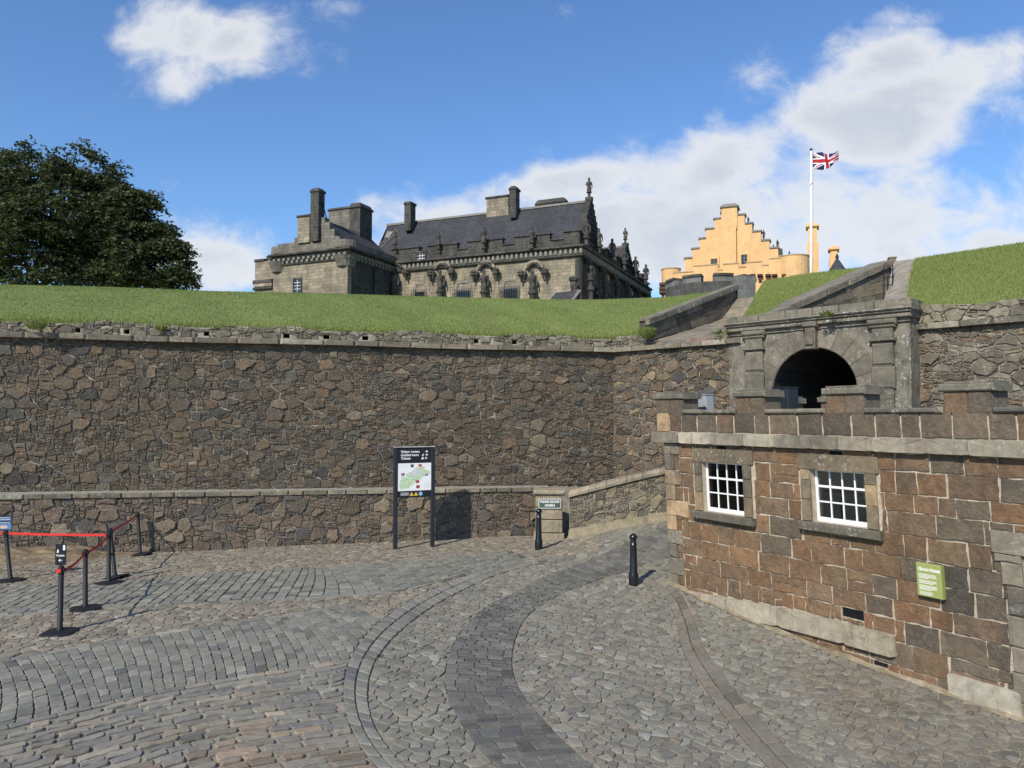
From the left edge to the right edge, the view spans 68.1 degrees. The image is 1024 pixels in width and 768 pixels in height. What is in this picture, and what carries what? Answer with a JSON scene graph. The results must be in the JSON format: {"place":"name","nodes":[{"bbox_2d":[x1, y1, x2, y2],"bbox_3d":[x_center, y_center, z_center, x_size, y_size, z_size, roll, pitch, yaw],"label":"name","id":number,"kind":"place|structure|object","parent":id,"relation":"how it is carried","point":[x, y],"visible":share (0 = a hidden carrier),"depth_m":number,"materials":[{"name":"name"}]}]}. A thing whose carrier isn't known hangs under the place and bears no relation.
{"place":"outdoors","nodes":[
{"label":"outdoors","id":0,"kind":"place"},
{"bbox_2d":[0,525,806,767],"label":"sett paving","id":1,"kind":"structure","parent":0,"point":[533,741],"depth_m":10.07,"materials":[{"name":"stone"}]},
{"bbox_2d":[66,549,101,612],"bbox_3d":[-7.213,3.403,12.745,0.509,1.052,1.725,1,-3,-26],"label":"queue stanchion","id":2,"kind":"object","parent":1,"relation":"on","point":[85,607],"visible":1,"depth_m":13.25,"materials":[{"name":"black metal"}]},
{"bbox_2d":[88,532,123,585],"bbox_3d":[-7.775,3.498,14.534,0.570,1.055,2.485,1,-3,-25],"label":"queue stanchion","id":3,"kind":"object","parent":1,"relation":"on","point":[108,581],"visible":0.99,"depth_m":15.36,"materials":[{"name":"black metal"}]},
{"bbox_2d":[0,242,1023,338],"bbox_3d":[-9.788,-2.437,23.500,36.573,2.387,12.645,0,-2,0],"label":"grass bank","id":4,"kind":"structure","parent":0,"point":[262,311],"depth_m":23.16,"materials":[{"name":"green plant"}]},
{"bbox_2d":[633,284,754,345],"bbox_3d":[6.863,-2.173,22.864,3.756,2.773,5.777,-2,-3,45],"label":"embrasure","id":5,"kind":"object","parent":4,"relation":"on","point":[692,320],"visible":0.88,"depth_m":23.52,"materials":[{"name":"stone"}]},
{"bbox_2d":[0,525,1023,767],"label":"ground","id":6,"kind":"structure","parent":0,"point":[352,742],"depth_m":9.23,"materials":[{"name":"grey stone"}]},
{"bbox_2d":[0,543,137,565],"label":"rock outcrop","id":7,"kind":"object","parent":6,"relation":"on","point":[32,555],"visible":0.43,"depth_m":17.81,"materials":[{"name":"stone"}]},
{"bbox_2d":[113,512,150,556],"bbox_3d":[-8.704,3.632,17.413,0.515,1.090,2.890,1,-3,-19],"label":"queue stanchion","id":8,"kind":"object","parent":6,"relation":"on","point":[137,516],"visible":0.98,"depth_m":18.49,"materials":[{"name":"black metal"}]},
{"bbox_2d":[0,320,740,551],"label":"rampart wall","id":9,"kind":"structure","parent":6,"relation":"on","point":[178,438],"depth_m":20.02,"materials":[{"name":"stone"}]},
{"bbox_2d":[24,319,49,330],"bbox_3d":[-11.443,-1.418,18.224,0.597,0.275,0.477,0,-2,0],"label":"weed","id":10,"kind":"object","parent":9,"relation":"on","point":[36,325],"visible":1,"depth_m":18.12,"materials":[{"name":"green plant"}]},
{"bbox_2d":[154,323,167,331],"bbox_3d":[-8.886,-1.436,19.143,0.346,0.237,0.298,1,-3,-27],"label":"weed","id":11,"kind":"object","parent":9,"relation":"on","point":[162,327],"visible":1,"depth_m":19.12,"materials":[{"name":"green plant"}]},
{"bbox_2d":[637,325,657,338],"bbox_3d":[3.842,-1.470,21.467,0.640,0.393,0.506,0,-2,0],"label":"weed","id":12,"kind":"object","parent":9,"relation":"on","point":[648,332],"visible":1,"depth_m":21.36,"materials":[{"name":"green plant"}]},
{"bbox_2d":[711,329,728,334],"bbox_3d":[5.559,-1.360,19.882,0.710,0.164,0.542,0,-2,0],"label":"weed","id":13,"kind":"object","parent":9,"relation":"on","point":[719,332],"visible":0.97,"depth_m":19.81,"materials":[{"name":"green plant"}]},
{"bbox_2d":[0,552,787,767],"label":"sett bedding","id":14,"kind":"object","parent":6,"relation":"on","point":[380,656],"visible":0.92,"depth_m":10.28,"materials":[{"name":"grey stone"}]},
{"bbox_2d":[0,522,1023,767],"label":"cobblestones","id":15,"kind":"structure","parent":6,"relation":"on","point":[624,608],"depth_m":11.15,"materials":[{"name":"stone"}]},
{"bbox_2d":[0,530,105,582],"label":"queue stanchion","id":16,"kind":"object","parent":15,"relation":"on","point":[10,578],"visible":1,"depth_m":15.55,"materials":[{"name":"black metal"}]},
{"bbox_2d":[0,516,12,529],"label":"poster board","id":17,"kind":"object","parent":16,"relation":"on","point":[5,522],"visible":1,"depth_m":15.62,"materials":[{"name":"blue"}]},
{"bbox_2d":[39,565,79,637],"bbox_3d":[-7.068,3.371,11.858,0.496,1.045,0.496,0,-2,0],"label":"queue stanchion","id":18,"kind":"object","parent":15,"relation":"on","point":[59,630],"visible":1,"depth_m":11.82,"materials":[{"name":"black metal"}]},
{"bbox_2d":[55,544,66,565],"bbox_3d":[-7.092,2.715,11.900,0.155,0.400,0.016,1,-2,-12],"label":"tickets sign","id":19,"kind":"object","parent":18,"relation":"attached to","point":[60,554],"visible":1,"depth_m":11.90,"materials":[{"name":"black"}]},
{"bbox_2d":[101,528,129,579],"bbox_3d":[-8.418,3.579,15.965,0.490,1.082,0.489,-7,-2,0],"label":"queue stanchion","id":20,"kind":"object","parent":15,"relation":"on","point":[114,569],"visible":0.88,"depth_m":15.93,"materials":[{"name":"black metal"}]},
{"bbox_2d":[393,446,435,548],"bbox_3d":[-2.515,2.942,19.484,1.098,2.666,0.105,1,-3,-23],"label":"information sign","id":21,"kind":"object","parent":15,"relation":"on","point":[413,472],"visible":0.99,"depth_m":19.48,"materials":[{"name":"black metal"}]},
{"bbox_2d":[535,508,542,549],"bbox_3d":[0.683,3.727,19.344,0.201,1.110,0.201,-2,-3,33],"label":"bollard","id":22,"kind":"object","parent":6,"relation":"on","point":[538,543],"visible":0.96,"depth_m":19.28,"materials":[{"name":"black metal"}]},
{"bbox_2d":[533,488,565,541],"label":"stone pier","id":23,"kind":"structure","parent":6,"relation":"on","point":[551,522],"depth_m":20.55,"materials":[{"name":"beige stone"}]},
{"bbox_2d":[539,499,560,507],"bbox_3d":[1.027,3.245,20.552,0.607,0.255,0.050,0,-2,3],"label":"notice sign","id":24,"kind":"object","parent":23,"relation":"attached to","point":[549,503],"visible":0.99,"depth_m":20.53,"materials":[{"name":"grey"}]},
{"bbox_2d":[568,467,666,538],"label":"curved ramp wall","id":25,"kind":"structure","parent":6,"relation":"on","point":[629,500],"depth_m":20.09,"materials":[{"name":"stone"}]},
{"bbox_2d":[629,533,638,586],"bbox_3d":[2.472,3.593,15.416,0.201,1.110,0.201,0,-2,0],"label":"bollard","id":26,"kind":"object","parent":6,"relation":"on","point":[633,577],"visible":0.98,"depth_m":15.36,"materials":[{"name":"black metal"}]},
{"bbox_2d":[723,297,922,408],"bbox_3d":[10.457,1.144,21.099,9.200,5.696,4.624,2,-3,-43],"label":"gateway","id":27,"kind":"object","parent":6,"relation":"on","point":[810,353],"visible":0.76,"depth_m":18.03,"materials":[{"name":"stone"}]},
{"bbox_2d":[818,310,834,317],"bbox_3d":[7.281,-1.619,17.550,0.413,0.176,0.326,0,-2,0],"label":"weed","id":28,"kind":"object","parent":27,"relation":"on","point":[827,313],"visible":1,"depth_m":17.49,"materials":[{"name":"green plant"}]},
{"bbox_2d":[764,259,914,313],"bbox_3d":[8.755,-2.442,20.436,3.739,2.272,4.453,-1,-3,29],"label":"embrasure","id":29,"kind":"object","parent":27,"relation":"on","point":[863,283],"visible":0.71,"depth_m":20.46,"materials":[{"name":"stone"}]},
{"bbox_2d":[881,265,893,299],"bbox_3d":[9.695,-2.598,19.533,0.291,1.134,1.263,-1,-3,31],"label":"iron grate","id":30,"kind":"object","parent":29,"relation":"on","point":[884,277],"visible":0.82,"depth_m":19.53,"materials":[{"name":"black metal"}]},
{"bbox_2d":[887,256,896,270],"bbox_3d":[10.975,-3.469,21.861,0.210,0.370,0.290,-1,-3,17],"label":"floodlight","id":31,"kind":"object","parent":29,"relation":"on","point":[894,257],"visible":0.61,"depth_m":21.75,"materials":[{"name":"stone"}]},
{"bbox_2d":[651,380,1023,722],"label":"guard house","id":32,"kind":"structure","parent":6,"relation":"on","point":[777,523],"depth_m":11.85,"materials":[{"name":"stone"}]},
{"bbox_2d":[698,394,713,409],"bbox_3d":[4.099,0.656,16.012,0.260,0.881,0.302,1,-3,-31],"label":"metal cabinet","id":33,"kind":"object","parent":32,"relation":"on","point":[706,402],"visible":0.47,"depth_m":15.93,"materials":[{"name":"grey metal"}]},
{"bbox_2d":[706,462,743,515],"bbox_3d":[4.116,1.987,14.486,0.090,0.961,1.093,1,-3,-31],"label":"window","id":34,"kind":"structure","parent":32,"relation":"in","point":[724,480],"depth_m":14.54,"materials":[{"name":"white paint"}]},
{"bbox_2d":[771,387,798,408],"bbox_3d":[5.241,0.545,14.493,0.340,0.974,0.419,1,-3,-31],"label":"metal cabinet","id":35,"kind":"object","parent":32,"relation":"on","point":[789,400],"visible":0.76,"depth_m":14.35,"materials":[{"name":"grey metal"}]},
{"bbox_2d":[815,469,866,527],"bbox_3d":[5.401,1.851,12.364,0.090,0.870,1.051,1,-3,-31],"label":"window","id":36,"kind":"structure","parent":32,"relation":"in","point":[831,519],"depth_m":12.39,"materials":[{"name":"white paint"}]},
{"bbox_2d":[916,562,945,599],"bbox_3d":[6.037,2.834,10.922,0.089,0.471,0.390,1,-3,-31],"label":"wall plaque","id":37,"kind":"object","parent":32,"relation":"attached to","point":[930,580],"depth_m":10.88,"materials":[{"name":"green metal"}]},
{"bbox_2d":[916,297,1023,407],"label":"rubble wall","id":38,"kind":"structure","parent":6,"relation":"on","point":[972,342],"depth_m":16.13,"materials":[{"name":"stone"}]},
{"bbox_2d":[0,0,1023,297],"label":"sky","id":39,"kind":"structure","parent":0,"point":[674,112],"materials":[{"name":"blue"}]},
{"bbox_2d":[753,271,846,301],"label":"grass bank","id":40,"kind":"structure","parent":0,"point":[792,286],"depth_m":22.74,"materials":[{"name":"green plant"}]},
{"bbox_2d":[907,243,1023,304],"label":"grass bank","id":41,"kind":"structure","parent":0,"point":[981,284],"depth_m":17.27,"materials":[{"name":"green plant"}]},
{"bbox_3d":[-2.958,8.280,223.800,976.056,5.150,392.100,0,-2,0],"label":"castle plateau","id":42,"kind":"structure","parent":0,"visible":0},
{"bbox_2d":[0,134,136,285],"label":"beech tree","id":43,"kind":"object","parent":42,"relation":"on","point":[21,201],"visible":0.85,"depth_m":46.67,"materials":[{"name":"green plant"}]},
{"bbox_2d":[56,177,202,290],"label":"beech tree","id":44,"kind":"object","parent":42,"relation":"on","point":[142,242],"visible":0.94,"depth_m":47.38,"materials":[{"name":"green plant"}]},
{"bbox_2d":[252,178,652,299],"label":"palace","id":45,"kind":"structure","parent":42,"relation":"on","point":[505,246],"depth_m":74.89,"materials":[{"name":"stone"}]},
{"bbox_2d":[293,277,301,292],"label":"window","id":46,"kind":"structure","parent":45,"relation":"in","point":[297,282],"depth_m":73.66,"materials":[{"name":"white glass"}]},
{"bbox_2d":[411,282,426,295],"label":"window","id":47,"kind":"structure","parent":45,"relation":"in","point":[424,293],"depth_m":77.23,"materials":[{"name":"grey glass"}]},
{"bbox_2d":[416,250,426,268],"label":"window","id":48,"kind":"structure","parent":45,"relation":"in","point":[424,255],"depth_m":77.39,"materials":[{"name":"white glass"}]},
{"bbox_2d":[454,281,471,297],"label":"window","id":49,"kind":"structure","parent":45,"relation":"in","point":[467,293],"depth_m":75.21,"materials":[{"name":"grey glass"}]},
{"bbox_2d":[501,278,518,298],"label":"window","id":50,"kind":"structure","parent":45,"relation":"in","point":[513,292],"depth_m":73.14,"materials":[{"name":"grey glass"}]},
{"bbox_2d":[594,287,597,299],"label":"side window","id":51,"kind":"structure","parent":45,"relation":"in","point":[596,289],"depth_m":74.82,"materials":[{"name":"black glass"}]},
{"bbox_2d":[664,273,756,298],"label":"round bastion","id":52,"kind":"object","parent":42,"relation":"on","point":[691,284],"visible":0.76,"depth_m":45.17,"materials":[{"name":"grey stone"}]},
{"bbox_2d":[659,203,809,296],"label":"great hall","id":53,"kind":"structure","parent":42,"relation":"on","point":[732,241],"depth_m":78.81,"materials":[{"name":"paint"}]},
{"bbox_2d":[709,257,719,266],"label":"window","id":54,"kind":"structure","parent":53,"relation":"in","point":[712,260],"depth_m":79.75,"materials":[{"name":"beige glass"}]},
{"bbox_2d":[739,252,748,266],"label":"window","id":55,"kind":"structure","parent":53,"relation":"in","point":[743,257],"depth_m":78.66,"materials":[{"name":"beige glass"}]},
{"bbox_2d":[810,148,813,271],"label":"flagpole","id":56,"kind":"object","parent":42,"relation":"on","point":[811,149],"visible":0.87,"depth_m":40.38,"materials":[{"name":"white metal"}]},
{"bbox_2d":[813,151,838,169],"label":"flag","id":57,"kind":"object","parent":56,"relation":"attached to","point":[822,161],"visible":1,"depth_m":40.48,"materials":[{"name":"fabric"}]},
{"bbox_2d":[806,222,818,272],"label":"chimney stack","id":58,"kind":"object","parent":42,"relation":"on","point":[815,252],"visible":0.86,"depth_m":77.41,"materials":[{"name":"beige paint"}]},
{"bbox_2d":[828,245,838,268],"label":"chimney stack","id":59,"kind":"object","parent":42,"relation":"on","point":[833,251],"visible":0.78,"depth_m":79.06,"materials":[{"name":"beige paint"}]},
{"bbox_2d":[829,254,844,270],"bbox_3d":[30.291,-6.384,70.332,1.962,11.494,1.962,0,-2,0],"label":"turret roof","id":60,"kind":"structure","parent":42,"relation":"on","point":[837,264],"depth_m":70.16,"materials":[{"name":"stone"}]}
]}

